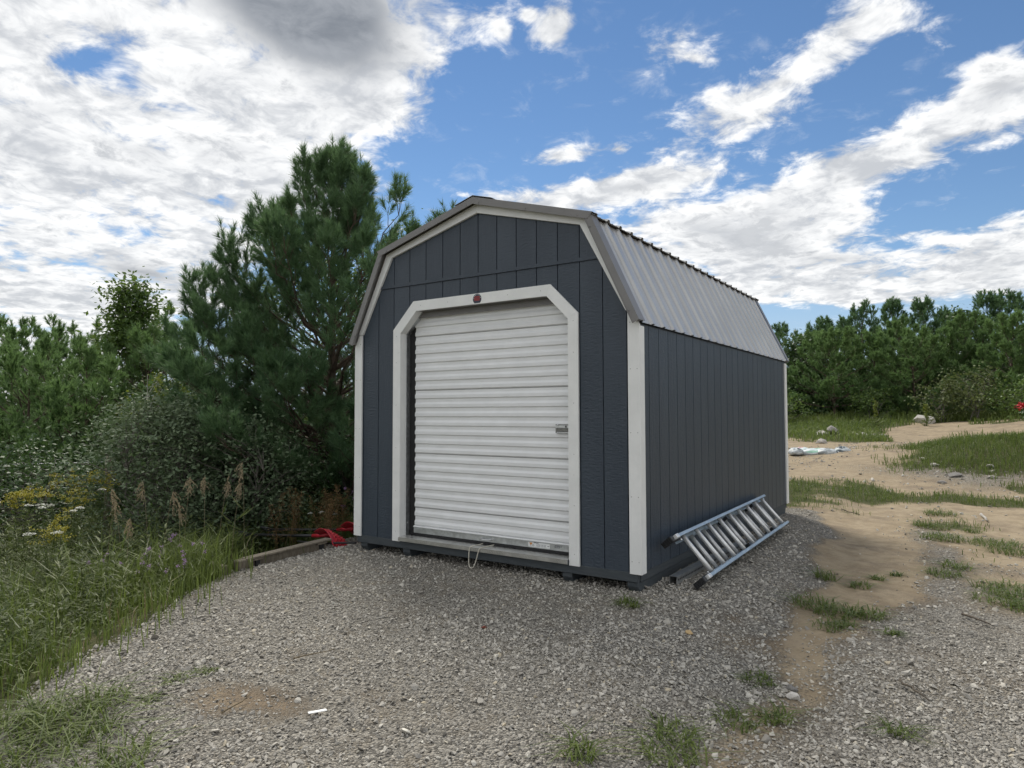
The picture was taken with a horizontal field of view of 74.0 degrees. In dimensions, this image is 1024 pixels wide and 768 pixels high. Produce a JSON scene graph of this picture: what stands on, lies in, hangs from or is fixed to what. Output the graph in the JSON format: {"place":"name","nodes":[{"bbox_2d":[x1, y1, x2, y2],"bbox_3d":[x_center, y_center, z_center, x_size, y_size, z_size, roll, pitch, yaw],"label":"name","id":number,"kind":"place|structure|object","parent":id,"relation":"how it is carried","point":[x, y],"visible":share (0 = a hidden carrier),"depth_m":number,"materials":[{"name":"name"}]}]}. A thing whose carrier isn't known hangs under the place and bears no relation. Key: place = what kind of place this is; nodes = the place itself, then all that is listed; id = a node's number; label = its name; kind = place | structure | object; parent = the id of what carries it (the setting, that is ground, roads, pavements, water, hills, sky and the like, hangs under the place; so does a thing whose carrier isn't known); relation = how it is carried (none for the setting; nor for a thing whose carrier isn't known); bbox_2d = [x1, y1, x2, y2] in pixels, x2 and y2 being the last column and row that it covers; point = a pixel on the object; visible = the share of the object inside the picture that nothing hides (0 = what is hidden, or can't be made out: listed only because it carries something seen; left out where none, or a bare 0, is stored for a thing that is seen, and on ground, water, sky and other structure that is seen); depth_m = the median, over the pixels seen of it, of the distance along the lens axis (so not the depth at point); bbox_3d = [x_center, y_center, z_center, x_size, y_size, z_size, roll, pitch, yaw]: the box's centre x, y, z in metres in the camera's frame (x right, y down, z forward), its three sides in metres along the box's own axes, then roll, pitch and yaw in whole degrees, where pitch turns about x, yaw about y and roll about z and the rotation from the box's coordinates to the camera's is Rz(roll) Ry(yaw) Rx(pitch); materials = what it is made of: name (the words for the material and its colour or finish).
{"place":"outdoors","nodes":[
{"label":"outdoors","id":0,"kind":"place"},
{"bbox_2d":[0,519,349,657],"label":"dry grass","id":1,"kind":"structure","parent":0,"point":[141,598],"depth_m":4.93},
{"bbox_2d":[212,482,255,557],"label":"reed grass","id":2,"kind":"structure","parent":0,"point":[239,493],"depth_m":6.99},
{"bbox_2d":[0,416,1023,767],"bbox_3d":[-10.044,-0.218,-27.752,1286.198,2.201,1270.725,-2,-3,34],"label":"ground","id":3,"kind":"structure","parent":0,"point":[860,548],"depth_m":4.10,"materials":[{"name":"gravel"}]},
{"bbox_2d":[0,491,44,579],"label":"goldenrod","id":4,"kind":"object","parent":3,"relation":"on","point":[15,498],"visible":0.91,"depth_m":7.22,"materials":[{"name":"yellow plant"}]},
{"bbox_2d":[0,313,51,437],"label":"soft pine","id":5,"kind":"object","parent":3,"relation":"on","point":[13,333],"visible":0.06,"depth_m":18.14,"materials":[{"name":"green plant"}]},
{"bbox_2d":[0,313,67,441],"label":"soft pine","id":6,"kind":"object","parent":3,"relation":"on","point":[34,330],"visible":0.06,"depth_m":19.70,"materials":[{"name":"green plant"}]},
{"bbox_2d":[18,473,64,564],"bbox_3d":[-5.535,1.675,7.966,0.582,1.263,0.338,0,-3,-9],"label":"goldenrod","id":7,"kind":"object","parent":3,"relation":"on","point":[27,498],"visible":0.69,"depth_m":7.98,"materials":[{"name":"green plant"}]},
{"bbox_2d":[27,510,75,604],"bbox_3d":[-4.208,1.669,6.261,0.334,0.984,0.359,-1,-3,11],"label":"goldenrod","id":8,"kind":"object","parent":3,"relation":"on","point":[54,522],"visible":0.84,"depth_m":6.25,"materials":[{"name":"green plant"}]},
{"bbox_2d":[0,330,104,507],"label":"soft pine","id":9,"kind":"object","parent":3,"relation":"on","point":[11,369],"visible":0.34,"depth_m":12.76,"materials":[{"name":"green plant"}]},
{"bbox_2d":[4,456,111,546],"bbox_3d":[-7.577,1.745,9.633,3.990,1.459,0.100,0,-3,5],"label":"wire fence","id":10,"kind":"object","parent":3,"relation":"on","point":[109,509],"visible":0.28,"depth_m":9.45,"materials":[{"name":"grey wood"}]},
{"bbox_2d":[0,319,120,442],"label":"soft pine","id":11,"kind":"object","parent":3,"relation":"on","point":[59,330],"visible":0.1,"depth_m":16.75,"materials":[{"name":"green plant"}]},
{"bbox_2d":[3,312,118,436],"bbox_3d":[-13.151,0.387,20.144,3.794,5.060,3.977,-2,-3,34],"label":"soft pine","id":12,"kind":"object","parent":3,"relation":"on","point":[73,327],"visible":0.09,"depth_m":19.46,"materials":[{"name":"green plant"}]},
{"bbox_2d":[0,674,132,752],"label":"grass tuft","id":13,"kind":"object","parent":3,"relation":"on","point":[32,719],"visible":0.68,"depth_m":3.24,"materials":[{"name":"plant"}]},
{"bbox_2d":[0,417,136,559],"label":"dark shrub","id":14,"kind":"object","parent":3,"relation":"on","point":[28,474],"visible":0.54,"depth_m":9.37,"materials":[{"name":"green plant"}]},
{"bbox_2d":[39,480,97,575],"bbox_3d":[-4.941,1.668,7.531,0.580,1.214,0.299,0,-3,-13],"label":"goldenrod","id":15,"kind":"object","parent":3,"relation":"on","point":[68,499],"visible":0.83,"depth_m":7.55,"materials":[{"name":"green plant"}]},
{"bbox_2d":[60,468,86,559],"bbox_3d":[-5.263,1.643,8.178,0.258,1.291,0.473,1,-3,-22],"label":"goldenrod","id":16,"kind":"object","parent":3,"relation":"on","point":[72,504],"visible":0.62,"depth_m":8.16,"materials":[{"name":"green plant"}]},
{"bbox_2d":[0,342,155,519],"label":"soft pine","id":17,"kind":"object","parent":3,"relation":"on","point":[54,390],"visible":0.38,"depth_m":12.06,"materials":[{"name":"green plant"}]},
{"bbox_2d":[2,329,167,441],"bbox_3d":[-9.856,0.729,15.942,3.616,4.126,3.751,-2,-3,34],"label":"soft pine","id":18,"kind":"object","parent":3,"relation":"on","point":[77,341],"visible":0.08,"depth_m":15.45,"materials":[{"name":"green plant"}]},
{"bbox_2d":[0,705,179,767],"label":"grass tuft","id":19,"kind":"object","parent":3,"relation":"on","point":[32,737],"visible":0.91,"depth_m":3.00,"materials":[{"name":"plant"}]},
{"bbox_2d":[0,682,191,748],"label":"grass tuft","id":20,"kind":"object","parent":3,"relation":"on","point":[99,723],"visible":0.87,"depth_m":3.16,"materials":[{"name":"plant"}]},
{"bbox_2d":[79,469,119,559],"bbox_3d":[-4.802,1.628,7.947,0.372,1.279,0.443,-2,-3,34],"label":"goldenrod","id":21,"kind":"object","parent":3,"relation":"on","point":[105,481],"visible":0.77,"depth_m":7.92,"materials":[{"name":"green plant"}]},
{"bbox_2d":[0,658,215,764],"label":"grass tuft","id":22,"kind":"object","parent":3,"relation":"on","point":[63,711],"visible":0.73,"depth_m":3.28,"materials":[{"name":"plant"}]},
{"bbox_2d":[9,712,214,767],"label":"grass tuft","id":23,"kind":"object","parent":3,"relation":"on","point":[129,761],"visible":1,"depth_m":2.90,"materials":[{"name":"plant"}]},
{"bbox_2d":[69,266,181,429],"bbox_3d":[-8.749,-0.049,15.894,2.709,5.453,2.803,-2,-3,34],"label":"young tree","id":24,"kind":"object","parent":3,"relation":"on","point":[120,323],"visible":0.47,"depth_m":15.74,"materials":[{"name":"green plant"}]},
{"bbox_2d":[52,664,203,725],"bbox_3d":[-2.069,1.595,3.500,0.748,0.101,0.741,-2,-3,34],"label":"grass tuft","id":25,"kind":"object","parent":3,"relation":"on","point":[108,694],"visible":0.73,"depth_m":3.48,"materials":[{"name":"plant"}]},
{"bbox_2d":[67,320,193,439],"bbox_3d":[-8.133,0.639,14.913,3.449,4.187,3.216,-2,-3,34],"label":"soft pine","id":26,"kind":"object","parent":3,"relation":"on","point":[135,334],"visible":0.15,"depth_m":14.72,"materials":[{"name":"green plant"}]},
{"bbox_2d":[123,482,150,550],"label":"reed grass","id":27,"kind":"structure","parent":3,"relation":"on","point":[142,495],"depth_m":7.01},
{"bbox_2d":[117,372,171,465],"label":"birch sapling","id":28,"kind":"object","parent":3,"relation":"on","point":[159,380],"visible":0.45,"depth_m":12.01,"materials":[{"name":"green plant"}]},
{"bbox_2d":[95,299,202,448],"bbox_3d":[-9.744,0.296,18.769,3.528,5.227,4.289,0,-2,3],"label":"soft pine","id":29,"kind":"object","parent":3,"relation":"on","point":[171,312],"visible":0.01,"depth_m":18.50,"materials":[{"name":"green plant"}]},
{"bbox_2d":[15,368,334,558],"bbox_3d":[-4.186,1.030,8.478,3.238,2.487,3.382,-2,-3,34],"label":"silver bush","id":30,"kind":"object","parent":3,"relation":"on","point":[183,433],"visible":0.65,"depth_m":8.29,"materials":[{"name":"grey plant"}]},
{"bbox_2d":[0,379,354,539],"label":"hedge brush","id":31,"kind":"object","parent":3,"relation":"on","point":[74,450],"visible":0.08,"depth_m":11.24,"materials":[{"name":"green plant"}]},
{"bbox_2d":[0,484,355,711],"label":"meadow grass","id":32,"kind":"structure","parent":3,"relation":"on","point":[205,575],"depth_m":5.59,"materials":[{"name":"plant"}]},
{"bbox_2d":[153,667,209,687],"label":"grass tuft","id":33,"kind":"object","parent":3,"relation":"on","point":[179,675],"visible":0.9,"depth_m":3.77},
{"bbox_2d":[175,550,205,592],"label":"knapweed","id":34,"kind":"object","parent":3,"relation":"on","point":[181,565],"visible":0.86,"depth_m":5.43,"materials":[{"name":"green plant"}]},
{"bbox_2d":[160,414,335,554],"bbox_3d":[-3.251,1.320,8.681,2.142,1.865,2.252,0,-3,-9],"label":"silver bush","id":35,"kind":"object","parent":3,"relation":"on","point":[261,459],"visible":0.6,"depth_m":8.40,"materials":[{"name":"grey plant"}]},
{"bbox_2d":[209,538,331,575],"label":"wooden beam","id":36,"kind":"structure","parent":3,"relation":"on","point":[290,551],"depth_m":6.51,"materials":[{"name":"brown wood"}]},
{"bbox_2d":[267,491,299,548],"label":"rusty weed","id":37,"kind":"object","parent":3,"relation":"on","point":[276,538],"visible":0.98,"depth_m":7.37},
{"bbox_2d":[238,528,346,546],"bbox_3d":[-2.424,1.667,7.451,1.572,0.181,0.340,-1,-31,28],"label":"snow shovel","id":38,"kind":"object","parent":3,"relation":"on","point":[326,533],"visible":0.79,"depth_m":7.24,"materials":[{"name":"red plastic"}]},
{"bbox_2d":[282,486,303,544],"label":"rusty weed","id":39,"kind":"object","parent":3,"relation":"on","point":[292,522],"visible":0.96,"depth_m":7.46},
{"bbox_2d":[138,134,455,512],"bbox_3d":[-2.768,-0.852,10.420,4.983,6.429,5.247,-2,-3,34],"label":"pine tree","id":40,"kind":"object","parent":3,"relation":"on","point":[283,237],"visible":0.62,"depth_m":9.65,"materials":[{"name":"green plant"}]},
{"bbox_2d":[241,250,366,453],"bbox_3d":[-3.865,-0.406,14.751,5.126,5.953,5.015,-2,-3,34],"label":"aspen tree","id":41,"kind":"object","parent":3,"relation":"on","point":[339,360],"visible":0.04,"depth_m":14.61,"materials":[{"name":"green plant"}]},
{"bbox_2d":[260,522,353,533],"bbox_3d":[-2.223,1.645,7.676,1.572,0.174,0.340,-1,-31,25],"label":"snow shovel","id":42,"kind":"object","parent":3,"relation":"on","point":[347,526],"visible":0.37,"depth_m":7.64,"materials":[{"name":"red plastic"}]},
{"bbox_2d":[268,415,354,542],"bbox_3d":[-2.323,1.344,9.622,2.776,1.854,2.872,-2,-3,34],"label":"dark shrub","id":43,"kind":"object","parent":3,"relation":"on","point":[339,472],"visible":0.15,"depth_m":9.29,"materials":[{"name":"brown plant"}]},
{"bbox_2d":[305,488,334,529],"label":"rusty weed","id":44,"kind":"object","parent":3,"relation":"on","point":[326,497],"visible":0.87,"depth_m":7.59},
{"bbox_2d":[320,497,340,544],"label":"rusty weed","id":45,"kind":"object","parent":3,"relation":"on","point":[329,512],"visible":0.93,"depth_m":7.36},
{"bbox_2d":[328,484,351,531],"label":"rusty weed","id":46,"kind":"object","parent":3,"relation":"on","point":[339,504],"visible":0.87,"depth_m":7.69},
{"bbox_2d":[0,433,1023,767],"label":"gravel","id":47,"kind":"structure","parent":3,"relation":"on","point":[622,625],"depth_m":3.87,"materials":[{"name":"gravel"}]},
{"bbox_2d":[349,195,788,591],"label":"storage shed","id":48,"kind":"structure","parent":3,"relation":"on","point":[572,395],"depth_m":6.00,"materials":[{"name":"wood"}]},
{"bbox_2d":[406,298,568,554],"bbox_3d":[-0.253,0.344,6.050,1.809,2.148,0.059,-2,-3,34],"label":"roll up door","id":49,"kind":"structure","parent":48,"relation":"in","point":[487,385],"depth_m":6.02,"materials":[{"name":"metal"}]},
{"bbox_2d":[523,719,671,767],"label":"grass tuft","id":50,"kind":"object","parent":3,"relation":"on","point":[576,750],"visible":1,"depth_m":2.90,"materials":[{"name":"plant"}]},
{"bbox_2d":[601,591,656,608],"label":"grass tuft","id":51,"kind":"object","parent":3,"relation":"on","point":[633,605],"visible":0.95,"depth_m":4.74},
{"bbox_2d":[594,716,752,767],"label":"grass tuft","id":52,"kind":"object","parent":3,"relation":"on","point":[671,762],"visible":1,"depth_m":2.96,"materials":[{"name":"plant"}]},
{"bbox_2d":[632,702,729,754],"bbox_3d":[0.760,1.593,3.126,0.562,0.088,0.372,-2,-3,34],"label":"grass tuft","id":53,"kind":"object","parent":3,"relation":"on","point":[672,723],"visible":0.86,"depth_m":3.15,"materials":[{"name":"plant"}]},
{"bbox_2d":[669,539,746,583],"bbox_3d":[1.801,1.562,6.077,0.061,0.062,1.900,-2,-3,35],"label":"slotted channel","id":54,"kind":"object","parent":3,"relation":"on","point":[689,571],"visible":0.45,"depth_m":5.60,"materials":[{"name":"metal"}]},
{"bbox_2d":[661,494,788,588],"bbox_3d":[2.187,1.420,6.563,0.156,0.424,3.227,-48,-25,22],"label":"extension ladder","id":55,"kind":"object","parent":3,"relation":"on","point":[703,527],"visible":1,"depth_m":6.24,"materials":[{"name":"metal"}]},
{"bbox_2d":[699,697,797,737],"bbox_3d":[1.098,1.612,3.243,0.511,0.067,0.456,-2,-3,34],"label":"grass tuft","id":56,"kind":"object","parent":3,"relation":"on","point":[727,713],"visible":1,"depth_m":3.27,"materials":[{"name":"plant"}]},
{"bbox_2d":[727,664,784,689],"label":"grass tuft","id":57,"kind":"object","parent":3,"relation":"on","point":[765,677],"visible":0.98,"depth_m":3.71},
{"bbox_2d":[725,692,815,728],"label":"grass tuft","id":58,"kind":"object","parent":3,"relation":"on","point":[778,715],"visible":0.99,"depth_m":3.30,"materials":[{"name":"plant"}]},
{"bbox_2d":[771,320,819,395],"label":"pine tree","id":59,"kind":"object","parent":3,"relation":"on","point":[782,330],"visible":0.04,"depth_m":35.72,"materials":[{"name":"green plant"}]},
{"bbox_2d":[787,387,829,419],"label":"wood edge shrub","id":60,"kind":"object","parent":3,"relation":"on","point":[789,408],"visible":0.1,"depth_m":29.78,"materials":[{"name":"green plant"}]},
{"bbox_2d":[781,329,838,401],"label":"leafy tree","id":61,"kind":"object","parent":3,"relation":"on","point":[792,345],"visible":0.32,"depth_m":33.85,"materials":[{"name":"green plant"}]},
{"bbox_2d":[765,586,867,612],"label":"grass tuft","id":62,"kind":"object","parent":3,"relation":"on","point":[799,601],"visible":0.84,"depth_m":5.00,"materials":[{"name":"plant"}]},
{"bbox_2d":[783,329,851,413],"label":"soft pine","id":63,"kind":"object","parent":3,"relation":"on","point":[808,334],"visible":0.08,"depth_m":35.05,"materials":[{"name":"green plant"}]},
{"bbox_2d":[788,446,850,454],"bbox_3d":[7.350,1.591,16.280,1.530,0.209,0.719,0,-2,1],"label":"crumpled sheet","id":64,"kind":"object","parent":3,"relation":"on","point":[804,451],"visible":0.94,"depth_m":16.09,"materials":[{"name":"plastic"}]},
{"bbox_2d":[793,563,852,581],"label":"grass tuft","id":65,"kind":"object","parent":3,"relation":"on","point":[826,576],"visible":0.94,"depth_m":5.72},
{"bbox_2d":[787,315,860,392],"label":"pine tree","id":66,"kind":"object","parent":3,"relation":"on","point":[821,321],"visible":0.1,"depth_m":36.67,"materials":[{"name":"green plant"}]},
{"bbox_2d":[806,614,854,634],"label":"grass tuft","id":67,"kind":"object","parent":3,"relation":"on","point":[829,624],"visible":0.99,"depth_m":4.50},
{"bbox_2d":[786,595,885,619],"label":"grass tuft","id":68,"kind":"object","parent":3,"relation":"on","point":[833,604],"visible":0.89,"depth_m":4.80,"materials":[{"name":"plant"}]},
{"bbox_2d":[787,325,890,415],"bbox_3d":[14.596,-0.464,31.115,4.229,4.455,4.105,0,-2,-4],"label":"soft pine","id":69,"kind":"object","parent":3,"relation":"on","point":[823,340],"visible":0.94,"depth_m":30.82,"materials":[{"name":"green plant"}]},
{"bbox_2d":[818,298,896,387],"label":"pine tree","id":70,"kind":"object","parent":3,"relation":"on","point":[856,318],"visible":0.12,"depth_m":35.67,"materials":[{"name":"green plant"}]},
{"bbox_2d":[834,578,887,590],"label":"grass tuft","id":71,"kind":"object","parent":3,"relation":"on","point":[852,584],"visible":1,"depth_m":5.55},
{"bbox_2d":[834,600,909,621],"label":"grass tuft","id":72,"kind":"object","parent":3,"relation":"on","point":[869,613],"visible":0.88,"depth_m":4.74,"materials":[{"name":"plant"}]},
{"bbox_2d":[846,384,902,418],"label":"wood edge shrub","id":73,"kind":"object","parent":3,"relation":"on","point":[866,399],"visible":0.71,"depth_m":28.79,"materials":[{"name":"green plant"}]},
{"bbox_2d":[837,329,919,414],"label":"soft pine","id":74,"kind":"object","parent":3,"relation":"on","point":[871,343],"visible":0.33,"depth_m":31.50,"materials":[{"name":"green plant"}]},
{"bbox_2d":[863,295,912,355],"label":"pine tree","id":75,"kind":"object","parent":3,"relation":"on","point":[894,305],"visible":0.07,"depth_m":36.74,"materials":[{"name":"green plant"}]},
{"bbox_2d":[855,314,932,385],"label":"soft pine","id":76,"kind":"object","parent":3,"relation":"on","point":[898,324],"visible":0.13,"depth_m":33.18,"materials":[{"name":"green plant"}]},
{"bbox_2d":[853,708,942,746],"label":"grass tuft","id":77,"kind":"object","parent":3,"relation":"on","point":[897,731],"visible":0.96,"depth_m":3.12,"materials":[{"name":"plant"}]},
{"bbox_2d":[787,358,1011,418],"bbox_3d":[19.877,-0.155,31.203,35.065,4.764,21.031,-2,-3,34],"label":"wood brush","id":78,"kind":"object","parent":3,"relation":"on","point":[840,403],"visible":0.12,"depth_m":31.31,"materials":[{"name":"green plant"}]},
{"bbox_2d":[787,407,1023,445],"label":"wood edge grass","id":79,"kind":"structure","parent":3,"relation":"on","point":[822,421],"depth_m":25.60,"materials":[{"name":"plant"}]},
{"bbox_2d":[789,475,1023,561],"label":"yard grass","id":80,"kind":"structure","parent":3,"relation":"on","point":[885,495],"depth_m":10.48,"materials":[{"name":"plant"}]},
{"bbox_2d":[862,323,960,415],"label":"soft pine","id":81,"kind":"object","parent":3,"relation":"on","point":[910,343],"visible":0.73,"depth_m":29.44,"materials":[{"name":"green plant"}]},
{"bbox_2d":[895,294,949,353],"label":"pine tree","id":82,"kind":"object","parent":3,"relation":"on","point":[919,309],"visible":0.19,"depth_m":35.32,"materials":[{"name":"green plant"}]},
{"bbox_2d":[899,528,974,542],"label":"grass tuft","id":83,"kind":"object","parent":3,"relation":"on","point":[946,537],"visible":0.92,"depth_m":7.63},
{"bbox_2d":[856,429,1023,486],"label":"bank grass","id":84,"kind":"structure","parent":3,"relation":"on","point":[982,438],"depth_m":13.67,"materials":[{"name":"plant"}]},
{"bbox_2d":[904,370,980,421],"bbox_3d":[16.933,0.512,26.754,2.603,2.103,2.194,-2,-3,34],"label":"wood edge shrub","id":85,"kind":"object","parent":3,"relation":"on","point":[948,389],"visible":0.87,"depth_m":26.61,"materials":[{"name":"green plant"}]},
{"bbox_2d":[911,565,977,578],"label":"grass tuft","id":86,"kind":"object","parent":3,"relation":"on","point":[948,573],"visible":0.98,"depth_m":5.95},
{"bbox_2d":[901,325,991,411],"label":"soft pine","id":87,"kind":"object","parent":3,"relation":"on","point":[968,346],"visible":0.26,"depth_m":30.12,"materials":[{"name":"green plant"}]},
{"bbox_2d":[919,305,993,369],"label":"pine tree","id":88,"kind":"object","parent":3,"relation":"on","point":[945,308],"visible":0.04,"depth_m":36.47,"materials":[{"name":"green plant"}]},
{"bbox_2d":[925,557,991,571],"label":"grass tuft","id":89,"kind":"object","parent":3,"relation":"on","point":[955,566],"visible":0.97,"depth_m":6.23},
{"bbox_2d":[930,304,990,371],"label":"leafy tree","id":90,"kind":"object","parent":3,"relation":"on","point":[954,313],"visible":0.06,"depth_m":33.73,"materials":[{"name":"green plant"}]},
{"bbox_2d":[922,308,1015,399],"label":"soft pine","id":91,"kind":"object","parent":3,"relation":"on","point":[971,324],"visible":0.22,"depth_m":30.41,"materials":[{"name":"green plant"}]},
{"bbox_2d":[937,362,1007,420],"bbox_3d":[17.644,0.297,26.214,2.417,2.301,2.410,0,-3,-13],"label":"wood edge shrub","id":92,"kind":"object","parent":3,"relation":"on","point":[975,405],"visible":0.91,"depth_m":25.94,"materials":[{"name":"green plant"}]},
{"bbox_2d":[946,573,1023,597],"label":"grass tuft","id":93,"kind":"object","parent":3,"relation":"on","point":[1002,586],"visible":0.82,"depth_m":5.49,"materials":[{"name":"plant"}]},
{"bbox_2d":[949,288,1023,365],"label":"pine tree","id":94,"kind":"object","parent":3,"relation":"on","point":[980,301],"visible":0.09,"depth_m":34.33,"materials":[{"name":"green plant"}]},
{"bbox_2d":[950,307,1023,416],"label":"soft pine","id":95,"kind":"object","parent":3,"relation":"on","point":[1003,323],"visible":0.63,"depth_m":27.66,"materials":[{"name":"green plant"}]},
{"bbox_2d":[950,534,1023,548],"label":"grass tuft","id":96,"kind":"object","parent":3,"relation":"on","point":[991,541],"visible":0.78,"depth_m":7.36,"materials":[{"name":"plant"}]},
{"bbox_2d":[960,584,1023,608],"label":"grass tuft","id":97,"kind":"object","parent":3,"relation":"on","point":[990,598],"visible":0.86,"depth_m":5.16,"materials":[{"name":"plant"}]},
{"bbox_2d":[963,540,1023,556],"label":"grass tuft","id":98,"kind":"object","parent":3,"relation":"on","point":[1010,550],"visible":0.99,"depth_m":6.99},
{"bbox_2d":[976,374,1023,419],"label":"wood edge shrub","id":99,"kind":"object","parent":3,"relation":"on","point":[1017,399],"visible":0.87,"depth_m":24.76,"materials":[{"name":"green plant"}]},
{"bbox_2d":[977,591,1023,612],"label":"grass tuft","id":100,"kind":"object","parent":3,"relation":"on","point":[1021,605],"visible":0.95,"depth_m":4.96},
{"bbox_2d":[986,287,1023,370],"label":"pine tree","id":101,"kind":"object","parent":3,"relation":"on","point":[1010,297],"visible":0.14,"depth_m":33.35,"materials":[{"name":"green plant"}]},
{"bbox_2d":[997,298,1023,370],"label":"pine tree","id":102,"kind":"object","parent":3,"relation":"on","point":[1018,305],"visible":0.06,"depth_m":32.56,"materials":[{"name":"green plant"}]},
{"bbox_2d":[0,0,1023,414],"label":"sky","id":103,"kind":"structure","parent":0,"point":[812,158],"materials":[{"name":"blue"}]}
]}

